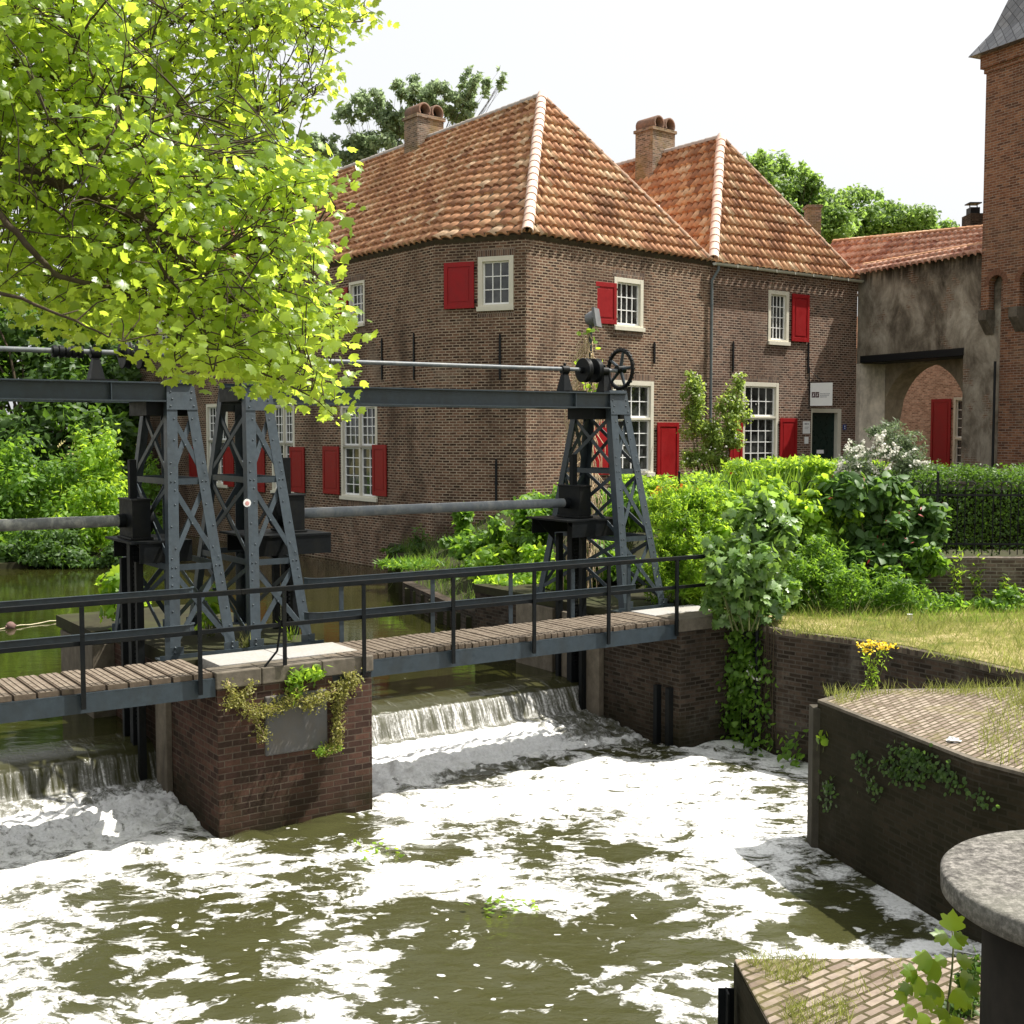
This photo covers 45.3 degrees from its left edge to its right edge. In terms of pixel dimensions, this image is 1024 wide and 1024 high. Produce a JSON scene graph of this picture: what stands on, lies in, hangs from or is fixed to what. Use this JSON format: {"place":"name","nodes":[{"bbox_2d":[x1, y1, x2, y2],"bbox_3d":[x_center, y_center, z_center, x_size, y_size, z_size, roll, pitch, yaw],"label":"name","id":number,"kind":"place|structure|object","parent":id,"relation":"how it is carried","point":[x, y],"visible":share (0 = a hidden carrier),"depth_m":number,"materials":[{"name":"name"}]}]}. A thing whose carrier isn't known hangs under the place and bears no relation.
{"place":"outdoors","nodes":[
{"label":"outdoors","id":0,"kind":"place"},
{"bbox_2d":[0,517,102,569],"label":"bank","id":1,"kind":"structure","parent":0,"point":[10,565],"depth_m":40.38,"materials":[{"name":"green plant"}]},
{"bbox_2d":[0,425,85,555],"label":"bank shrub","id":2,"kind":"object","parent":1,"relation":"on","point":[17,482],"visible":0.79,"depth_m":42.90,"materials":[{"name":"green plant"}]},
{"bbox_2d":[0,528,122,568],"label":"bank shrub","id":3,"kind":"object","parent":1,"relation":"on","point":[57,549],"visible":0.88,"depth_m":40.47,"materials":[{"name":"green plant"}]},
{"bbox_2d":[23,420,127,552],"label":"bank shrub","id":4,"kind":"object","parent":1,"relation":"on","point":[93,495],"visible":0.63,"depth_m":43.30,"materials":[{"name":"green plant"}]},
{"bbox_2d":[0,277,154,517],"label":"tree","id":5,"kind":"object","parent":1,"relation":"on","point":[43,419],"visible":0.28,"depth_m":52.78,"materials":[{"name":"green plant"}]},
{"bbox_2d":[100,338,151,465],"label":"tree","id":6,"kind":"object","parent":1,"relation":"on","point":[132,373],"visible":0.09,"depth_m":55.89,"materials":[{"name":"green plant"}]},
{"bbox_2d":[36,131,234,418],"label":"tree","id":7,"kind":"object","parent":1,"relation":"on","point":[195,219],"visible":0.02,"depth_m":63.91,"materials":[{"name":"green plant"}]},
{"bbox_2d":[142,451,162,533],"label":"ivy shrub","id":8,"kind":"object","parent":1,"relation":"on","point":[148,489],"visible":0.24,"depth_m":49.64,"materials":[{"name":"green plant"}]},
{"bbox_2d":[0,732,200,862],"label":"weir water","id":9,"kind":"structure","parent":0,"point":[92,792],"depth_m":16.73,"materials":[{"name":"white liquid"}]},
{"bbox_2d":[0,507,555,748],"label":"upstream water","id":10,"kind":"structure","parent":0,"point":[33,583],"depth_m":28.43,"materials":[{"name":"green liquid"}]},
{"bbox_2d":[0,740,980,1023],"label":"river","id":11,"kind":"structure","parent":0,"point":[660,882],"depth_m":13.47,"materials":[{"name":"liquid"}]},
{"bbox_2d":[353,838,403,859],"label":"floating twig","id":12,"kind":"object","parent":11,"relation":"on","point":[377,850],"visible":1,"depth_m":15.22,"materials":[{"name":"green plant"}]},
{"bbox_2d":[464,890,538,917],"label":"floating twig","id":13,"kind":"object","parent":11,"relation":"on","point":[497,901],"visible":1,"depth_m":13.43,"materials":[{"name":"green plant"}]},
{"bbox_2d":[718,987,733,1023],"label":"steel pile","id":14,"kind":"object","parent":11,"relation":"in","point":[725,1005],"visible":1,"depth_m":7.64,"materials":[{"name":"metal"}]},
{"bbox_2d":[940,830,1023,1023],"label":"stone disc","id":15,"kind":"object","parent":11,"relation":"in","point":[982,881],"visible":1,"depth_m":5.99,"materials":[{"name":"stone"}]},
{"bbox_2d":[0,0,1007,424],"label":"sky","id":16,"kind":"structure","parent":0,"point":[890,95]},
{"bbox_2d":[372,673,649,791],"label":"weir water","id":17,"kind":"structure","parent":0,"point":[423,738],"depth_m":20.43,"materials":[{"name":"white liquid"}]},
{"bbox_2d":[400,492,657,599],"bbox_3d":[0.542,0.457,35.334,7.794,2.689,18.590,-1,4,-14],"label":"shrub","id":18,"kind":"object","parent":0,"point":[440,567],"depth_m":33.80,"materials":[{"name":"green plant"}]},
{"bbox_2d":[387,474,1023,629],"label":"garden ground","id":19,"kind":"structure","parent":0,"point":[465,582],"depth_m":30.47,"materials":[{"name":"soil"}]},
{"bbox_2d":[373,553,464,589],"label":"bank weeds","id":20,"kind":"object","parent":19,"relation":"on","point":[392,563],"visible":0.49,"depth_m":34.11,"materials":[{"name":"green plant"}]},
{"bbox_2d":[140,90,713,567],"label":"brick house","id":21,"kind":"structure","parent":19,"relation":"on","point":[534,228],"depth_m":39.76,"materials":[{"name":"brown brick"}]},
{"bbox_2d":[206,404,228,487],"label":"window","id":22,"kind":"structure","parent":21,"relation":"in","point":[210,408],"depth_m":51.50,"materials":[{"name":"beige paint"}]},
{"bbox_2d":[270,405,294,492],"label":"window","id":23,"kind":"structure","parent":21,"relation":"in","point":[285,421],"depth_m":46.09,"materials":[{"name":"beige paint"}]},
{"bbox_2d":[349,280,364,326],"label":"window","id":24,"kind":"structure","parent":21,"relation":"in","point":[357,288],"depth_m":41.48,"materials":[{"name":"beige paint"}]},
{"bbox_2d":[339,406,377,501],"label":"window","id":25,"kind":"structure","parent":21,"relation":"in","point":[358,435],"depth_m":41.89,"materials":[{"name":"beige paint"}]},
{"bbox_2d":[476,255,513,311],"bbox_3d":[-0.489,-6.863,36.870,1.186,1.628,0.687,0,4,0],"label":"window","id":26,"kind":"structure","parent":21,"relation":"in","point":[495,273],"depth_m":36.91,"materials":[{"name":"beige paint"}]},
{"bbox_2d":[614,277,644,331],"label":"window","id":27,"kind":"structure","parent":21,"relation":"in","point":[630,292],"depth_m":39.73,"materials":[{"name":"beige paint"}]},
{"bbox_2d":[612,380,654,476],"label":"window","id":28,"kind":"structure","parent":21,"relation":"in","point":[640,394],"depth_m":40.44,"materials":[{"name":"beige paint"}]},
{"bbox_2d":[379,525,485,556],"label":"wall weeds","id":29,"kind":"object","parent":19,"relation":"on","point":[399,548],"depth_m":36.95,"materials":[{"name":"green plant"}]},
{"bbox_2d":[402,581,474,629],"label":"bank wall","id":30,"kind":"structure","parent":19,"relation":"on","point":[418,589],"depth_m":29.51,"materials":[{"name":"brick"}]},
{"bbox_2d":[437,511,475,550],"bbox_3d":[-1.555,0.650,35.307,1.189,1.867,1.408,0,4,0],"label":"wall sapling","id":31,"kind":"object","parent":19,"relation":"on","point":[461,521],"visible":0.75,"depth_m":35.44,"materials":[{"name":"green plant"}]},
{"bbox_2d":[447,495,542,567],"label":"bank shrubbery","id":32,"kind":"object","parent":19,"relation":"on","point":[497,533],"visible":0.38,"depth_m":30.97,"materials":[{"name":"green plant"}]},
{"bbox_2d":[468,540,595,589],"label":"ivy bush","id":33,"kind":"object","parent":19,"relation":"on","point":[492,555],"visible":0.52,"depth_m":25.90,"materials":[{"name":"green plant"}]},
{"bbox_2d":[500,482,566,558],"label":"ivy bush","id":34,"kind":"object","parent":19,"relation":"on","point":[522,533],"visible":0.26,"depth_m":26.65,"materials":[{"name":"green plant"}]},
{"bbox_2d":[587,479,655,583],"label":"ivy bush","id":35,"kind":"object","parent":19,"relation":"on","point":[632,524],"visible":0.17,"depth_m":25.45,"materials":[{"name":"green plant"}]},
{"bbox_2d":[608,470,741,531],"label":"hedge","id":36,"kind":"object","parent":19,"relation":"on","point":[652,483],"visible":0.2,"depth_m":29.10,"materials":[{"name":"green plant"}]},
{"bbox_2d":[676,369,754,476],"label":"climbing rose","id":37,"kind":"object","parent":19,"relation":"on","point":[712,445],"visible":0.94,"depth_m":40.27,"materials":[{"name":"green plant"}]},
{"bbox_2d":[680,473,796,554],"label":"tall weeds","id":38,"kind":"object","parent":19,"relation":"on","point":[735,497],"visible":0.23,"depth_m":22.78,"materials":[{"name":"green plant"}]},
{"bbox_2d":[616,115,863,475],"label":"brick house","id":39,"kind":"structure","parent":19,"relation":"on","point":[784,280],"depth_m":45.29,"materials":[{"name":"brown brick"}]},
{"bbox_2d":[742,382,778,461],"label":"window","id":40,"kind":"structure","parent":39,"relation":"in","point":[761,435],"depth_m":44.48,"materials":[{"name":"beige paint"}]},
{"bbox_2d":[768,290,790,345],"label":"window","id":41,"kind":"structure","parent":39,"relation":"in","point":[778,301],"depth_m":44.72,"materials":[{"name":"beige paint"}]},
{"bbox_2d":[803,421,809,433],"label":"notice board","id":42,"kind":"object","parent":39,"relation":"attached to","point":[806,427],"visible":1,"depth_m":45.84,"materials":[{"name":"grey"}]},
{"bbox_2d":[802,205,822,234],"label":"chimney stack","id":43,"kind":"object","parent":39,"relation":"on","point":[812,215],"visible":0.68,"depth_m":53.88,"materials":[{"name":"brick"}]},
{"bbox_2d":[808,367,832,408],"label":"hanging sign","id":44,"kind":"object","parent":39,"relation":"attached to","point":[820,394],"visible":1,"depth_m":45.67,"materials":[{"name":"white metal"}]},
{"bbox_2d":[812,413,833,460],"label":"door","id":45,"kind":"structure","parent":39,"relation":"in","point":[822,423],"depth_m":46.71,"materials":[{"name":"green paint"}]},
{"bbox_2d":[683,461,831,500],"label":"iris clump","id":46,"kind":"object","parent":19,"relation":"on","point":[795,486],"visible":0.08,"depth_m":24.62,"materials":[{"name":"green plant"}]},
{"bbox_2d":[720,454,889,533],"bbox_3d":[6.896,-0.412,29.247,3.689,2.016,2.578,0,4,0],"label":"hedge","id":47,"kind":"object","parent":19,"relation":"on","point":[810,464],"visible":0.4,"depth_m":28.20,"materials":[{"name":"green plant"}]},
{"bbox_2d":[754,473,865,555],"bbox_3d":[5.408,0.114,22.636,2.345,1.667,1.256,0,4,0],"label":"bindweed shrub","id":48,"kind":"object","parent":19,"relation":"on","point":[816,519],"visible":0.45,"depth_m":22.41,"materials":[{"name":"green plant"}]},
{"bbox_2d":[678,471,1023,554],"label":"hoop fence","id":49,"kind":"object","parent":19,"relation":"on","point":[937,494],"visible":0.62,"depth_m":23.23,"materials":[{"name":"black metal"}]},
{"bbox_2d":[814,470,952,567],"bbox_3d":[6.772,0.152,22.548,2.605,1.832,1.368,0,4,0],"label":"knotweed shrub","id":50,"kind":"object","parent":19,"relation":"on","point":[895,532],"visible":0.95,"depth_m":22.39,"materials":[{"name":"green plant"}]},
{"bbox_2d":[832,417,937,500],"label":"butterfly bush","id":51,"kind":"object","parent":19,"relation":"on","point":[899,460],"visible":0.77,"depth_m":24.33,"materials":[{"name":"grey plant"}]},
{"bbox_2d":[830,224,1001,485],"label":"gateway","id":52,"kind":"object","parent":19,"relation":"on","point":[919,304],"visible":0.78,"depth_m":44.79,"materials":[{"name":"grey paint"}]},
{"bbox_2d":[962,202,982,226],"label":"chimney stack","id":53,"kind":"object","parent":52,"relation":"on","point":[973,216],"visible":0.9,"depth_m":46.16,"materials":[{"name":"brick"}]},
{"bbox_2d":[872,459,1023,555],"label":"hedge","id":54,"kind":"object","parent":19,"relation":"on","point":[984,474],"visible":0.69,"depth_m":23.98,"materials":[{"name":"green plant"}]},
{"bbox_2d":[969,0,1023,485],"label":"brick tower","id":55,"kind":"structure","parent":19,"relation":"on","point":[998,51],"depth_m":40.54,"materials":[{"name":"brick"}]},
{"bbox_2d":[679,601,1023,673],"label":"lawn","id":56,"kind":"structure","parent":0,"point":[776,624],"depth_m":19.25,"materials":[{"name":"green plant"}]},
{"bbox_2d":[585,307,601,587],"bbox_3d":[1.569,-1.175,24.180,0.296,5.639,0.399,1,4,20],"label":"floodlight","id":57,"kind":"object","parent":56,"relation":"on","point":[592,318],"visible":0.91,"depth_m":23.97,"materials":[{"name":"metal"}]},
{"bbox_2d":[561,327,606,590],"bbox_3d":[1.410,-0.852,24.163,0.934,5.536,0.797,0,4,0],"label":"dead creeper","id":58,"kind":"object","parent":57,"relation":"attached to","point":[586,386],"visible":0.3,"depth_m":24.05,"materials":[{"name":"plant"}]},
{"bbox_2d":[639,478,728,605],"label":"lime weeds","id":59,"kind":"object","parent":56,"relation":"on","point":[680,542],"visible":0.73,"depth_m":22.23,"materials":[{"name":"green plant"}]},
{"bbox_2d":[642,478,730,605],"bbox_3d":[3.199,0.551,22.667,1.761,2.344,2.114,1,4,19],"label":"willowherb","id":60,"kind":"object","parent":56,"relation":"on","point":[668,532],"visible":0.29,"depth_m":22.37,"materials":[{"name":"green plant"}]},
{"bbox_2d":[699,488,803,631],"bbox_3d":[4.003,0.780,20.420,1.884,2.333,1.800,0,4,0],"label":"sycamore bush","id":61,"kind":"object","parent":56,"relation":"on","point":[741,587],"visible":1,"depth_m":20.15,"materials":[{"name":"green plant"}]},
{"bbox_2d":[741,482,849,577],"bbox_3d":[5.192,0.595,22.535,2.443,2.262,1.277,3,5,35],"label":"willowherb","id":62,"kind":"object","parent":56,"relation":"on","point":[755,489],"visible":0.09,"depth_m":22.21,"materials":[{"name":"green plant"}]},
{"bbox_2d":[699,556,1023,606],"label":"garden wall","id":63,"kind":"structure","parent":56,"relation":"on","point":[999,567],"depth_m":22.16,"materials":[{"name":"brick"}]},
{"bbox_2d":[789,542,952,608],"bbox_3d":[6.298,1.207,21.868,3.221,1.351,0.756,0,4,0],"label":"ivy mat","id":64,"kind":"object","parent":63,"relation":"attached to","point":[924,561],"visible":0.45,"depth_m":21.86,"materials":[{"name":"green plant"}]},
{"bbox_2d":[780,533,952,616],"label":"front weeds","id":65,"kind":"object","parent":56,"relation":"on","point":[900,589],"visible":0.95,"depth_m":21.34,"materials":[{"name":"green plant"}]},
{"bbox_2d":[789,599,1023,622],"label":"bank grass","id":66,"kind":"structure","parent":56,"relation":"on","point":[918,613],"depth_m":20.94,"materials":[{"name":"green plant"}]},
{"bbox_2d":[792,583,1023,613],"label":"weeds","id":67,"kind":"object","parent":56,"relation":"on","point":[1012,595],"visible":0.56,"depth_m":21.59,"materials":[{"name":"green plant"}]},
{"bbox_2d":[946,547,968,600],"bbox_3d":[7.996,1.174,22.054,0.411,1.128,0.305,-1,4,-13],"label":"goldenrod","id":68,"kind":"object","parent":56,"relation":"on","point":[959,579],"visible":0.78,"depth_m":22.05,"materials":[{"name":"green plant"}]},
{"bbox_2d":[962,550,986,600],"bbox_3d":[8.367,1.198,22.128,0.466,1.073,0.277,-1,4,-16],"label":"goldenrod","id":69,"kind":"object","parent":56,"relation":"on","point":[975,587],"visible":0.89,"depth_m":22.13,"materials":[{"name":"green plant"}]},
{"bbox_2d":[991,574,1018,598],"bbox_3d":[8.875,1.458,22.105,0.607,0.730,0.417,0,4,0],"label":"goldenrod","id":70,"kind":"object","parent":56,"relation":"on","point":[1003,586],"visible":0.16,"depth_m":22.05,"materials":[{"name":"green plant"}]},
{"bbox_2d":[823,676,1023,770],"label":"platform grass","id":71,"kind":"structure","parent":0,"point":[963,689],"depth_m":15.29,"materials":[{"name":"green plant"}]},
{"label":"river bed","id":72,"kind":"structure","parent":0,"visible":0},
{"bbox_2d":[56,605,372,837],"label":"pier","id":73,"kind":"structure","parent":72,"relation":"on","point":[221,773],"depth_m":16.47,"materials":[{"name":"brick"}]},
{"bbox_2d":[0,586,240,723],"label":"footbridge","id":74,"kind":"object","parent":73,"relation":"on","point":[65,693],"visible":1,"depth_m":15.20,"materials":[{"name":"brown wood"}]},
{"bbox_2d":[94,564,151,630],"bbox_3d":[-6.142,1.381,19.420,0.886,1.128,0.649,-1,4,-20],"label":"pier sapling","id":75,"kind":"object","parent":73,"relation":"on","point":[111,583],"visible":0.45,"depth_m":19.27,"materials":[{"name":"green plant"}]},
{"bbox_2d":[0,339,247,780],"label":"sluice gantry","id":76,"kind":"object","parent":73,"relation":"on","point":[166,549],"visible":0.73,"depth_m":17.30,"materials":[{"name":"metal"}]},
{"bbox_2d":[194,584,221,636],"bbox_3d":[-4.551,1.504,18.513,0.483,0.888,0.523,0,4,0],"label":"pier sapling","id":77,"kind":"object","parent":73,"relation":"on","point":[213,604],"visible":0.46,"depth_m":18.47,"materials":[{"name":"green plant"}]},
{"bbox_2d":[219,678,258,712],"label":"wall plant","id":78,"kind":"object","parent":73,"relation":"attached to","point":[236,701],"depth_m":15.67,"materials":[{"name":"green plant"}]},
{"bbox_2d":[248,709,272,749],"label":"wall plant","id":79,"kind":"object","parent":73,"relation":"attached to","point":[264,735],"depth_m":15.90,"materials":[{"name":"green plant"}]},
{"bbox_2d":[235,667,364,725],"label":"wall plant","id":80,"kind":"object","parent":73,"relation":"attached to","point":[352,680],"depth_m":16.18,"materials":[{"name":"green plant"}]},
{"bbox_2d":[284,664,331,705],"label":"wall plant","id":81,"kind":"object","parent":73,"relation":"attached to","point":[303,673],"depth_m":16.17,"materials":[{"name":"green plant"}]},
{"bbox_2d":[313,742,343,757],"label":"wall plant","id":82,"kind":"object","parent":73,"relation":"attached to","point":[319,750],"depth_m":16.41,"materials":[{"name":"green plant"}]},
{"bbox_2d":[319,682,352,757],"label":"wall plant","id":83,"kind":"object","parent":73,"relation":"attached to","point":[337,715],"depth_m":16.51,"materials":[{"name":"green plant"}]},
{"bbox_2d":[186,348,673,709],"bbox_3d":[-1.208,0.600,20.568,8.090,6.960,2.660,-3,4,-34],"label":"sluice gantry","id":84,"kind":"object","parent":73,"relation":"on","point":[286,539],"visible":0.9,"depth_m":20.28,"materials":[{"name":"metal"}]},
{"bbox_2d":[240,554,705,681],"bbox_3d":[-0.290,1.474,18.807,8.700,1.358,1.482,-3,4,-34],"label":"footbridge","id":85,"kind":"object","parent":73,"relation":"on","point":[453,647],"visible":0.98,"depth_m":18.39,"materials":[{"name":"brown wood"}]},
{"bbox_2d":[474,583,738,747],"bbox_3d":[1.498,3.296,23.060,1.531,3.460,6.258,-3,4,-35],"label":"abutment","id":86,"kind":"object","parent":72,"relation":"on","point":[666,692],"visible":0.43,"depth_m":20.74,"materials":[{"name":"brick"}]},
{"bbox_2d":[734,957,980,1023],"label":"quay platform","id":87,"kind":"structure","parent":72,"relation":"on","point":[757,994],"depth_m":7.33,"materials":[{"name":"brick"}]},
{"bbox_2d":[738,945,923,1023],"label":"paving grass","id":88,"kind":"structure","parent":87,"relation":"on","point":[797,1005],"depth_m":7.25,"materials":[{"name":"green plant"}]},
{"bbox_2d":[893,909,979,1023],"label":"sapling","id":89,"kind":"object","parent":87,"relation":"on","point":[932,997],"visible":1,"depth_m":6.69,"materials":[{"name":"green plant"}]},
{"bbox_2d":[942,946,980,1019],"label":"weed","id":90,"kind":"object","parent":87,"relation":"on","point":[975,971],"visible":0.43,"depth_m":7.04,"materials":[{"name":"green plant"}]},
{"bbox_2d":[738,624,1023,761],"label":"quay wall","id":91,"kind":"structure","parent":72,"relation":"on","point":[806,668],"depth_m":19.12,"materials":[{"name":"brick"}]},
{"bbox_2d":[741,620,771,750],"bbox_3d":[4.054,2.974,20.378,0.299,2.448,0.476,-1,4,-20],"label":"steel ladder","id":92,"kind":"object","parent":91,"relation":"attached to","point":[756,633],"visible":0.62,"depth_m":20.14,"materials":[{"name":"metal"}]},
{"bbox_2d":[715,621,808,768],"bbox_3d":[3.805,2.782,20.569,0.900,2.635,3.716,-2,4,-22],"label":"ivy","id":93,"kind":"object","parent":91,"relation":"attached to","point":[740,646],"visible":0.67,"depth_m":20.20,"materials":[{"name":"green plant"}]},
{"bbox_2d":[807,687,1023,942],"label":"quay platform","id":94,"kind":"structure","parent":72,"relation":"on","point":[898,841],"depth_m":13.98,"materials":[{"name":"brick"}]},
{"bbox_2d":[816,730,828,750],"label":"wall sprig","id":95,"kind":"object","parent":94,"relation":"attached to","point":[824,740],"depth_m":15.18,"materials":[{"name":"green plant"}]},
{"bbox_2d":[856,639,898,689],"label":"ragwort","id":96,"kind":"object","parent":94,"relation":"on","point":[873,666],"visible":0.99,"depth_m":15.93,"materials":[{"name":"yellow plant"}]},
{"bbox_2d":[817,740,999,812],"bbox_3d":[4.304,3.125,13.701,0.112,1.373,3.369,-1,4,-18],"label":"wall creeper","id":97,"kind":"object","parent":94,"relation":"attached to","point":[914,759],"depth_m":13.46,"materials":[{"name":"green plant"}]},
{"label":"ground","id":98,"kind":"structure","parent":0,"visible":0},
{"bbox_2d":[0,22,314,277],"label":"tree","id":99,"kind":"object","parent":98,"relation":"on","point":[214,161],"visible":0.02,"depth_m":74.59,"materials":[{"name":"green plant"}]},
{"bbox_2d":[295,64,508,168],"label":"poplar tree","id":100,"kind":"object","parent":98,"relation":"on","point":[364,143],"visible":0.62,"depth_m":70.03,"materials":[{"name":"green plant"}]},
{"bbox_2d":[742,148,862,244],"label":"broadleaf tree","id":101,"kind":"object","parent":98,"relation":"on","point":[800,189],"visible":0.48,"depth_m":77.74,"materials":[{"name":"green plant"}]},
{"bbox_2d":[821,183,959,250],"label":"broadleaf tree","id":102,"kind":"object","parent":98,"relation":"on","point":[878,218],"visible":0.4,"depth_m":81.19,"materials":[{"name":"green plant"}]},
{"bbox_2d":[855,351,961,467],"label":"courtyard house","id":103,"kind":"structure","parent":98,"relation":"on","point":[932,407],"depth_m":55.15,"materials":[{"name":"brick"}]},
{"bbox_2d":[952,397,961,467],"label":"window","id":104,"kind":"structure","parent":103,"relation":"in","point":[957,409],"depth_m":54.20,"materials":[{"name":"beige paint"}]},
{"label":"river bank","id":105,"kind":"structure","parent":0,"visible":0},
{"bbox_2d":[0,0,399,425],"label":"maple tree","id":106,"kind":"object","parent":105,"relation":"on","point":[92,146],"visible":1,"depth_m":9.14,"materials":[{"name":"green plant"}]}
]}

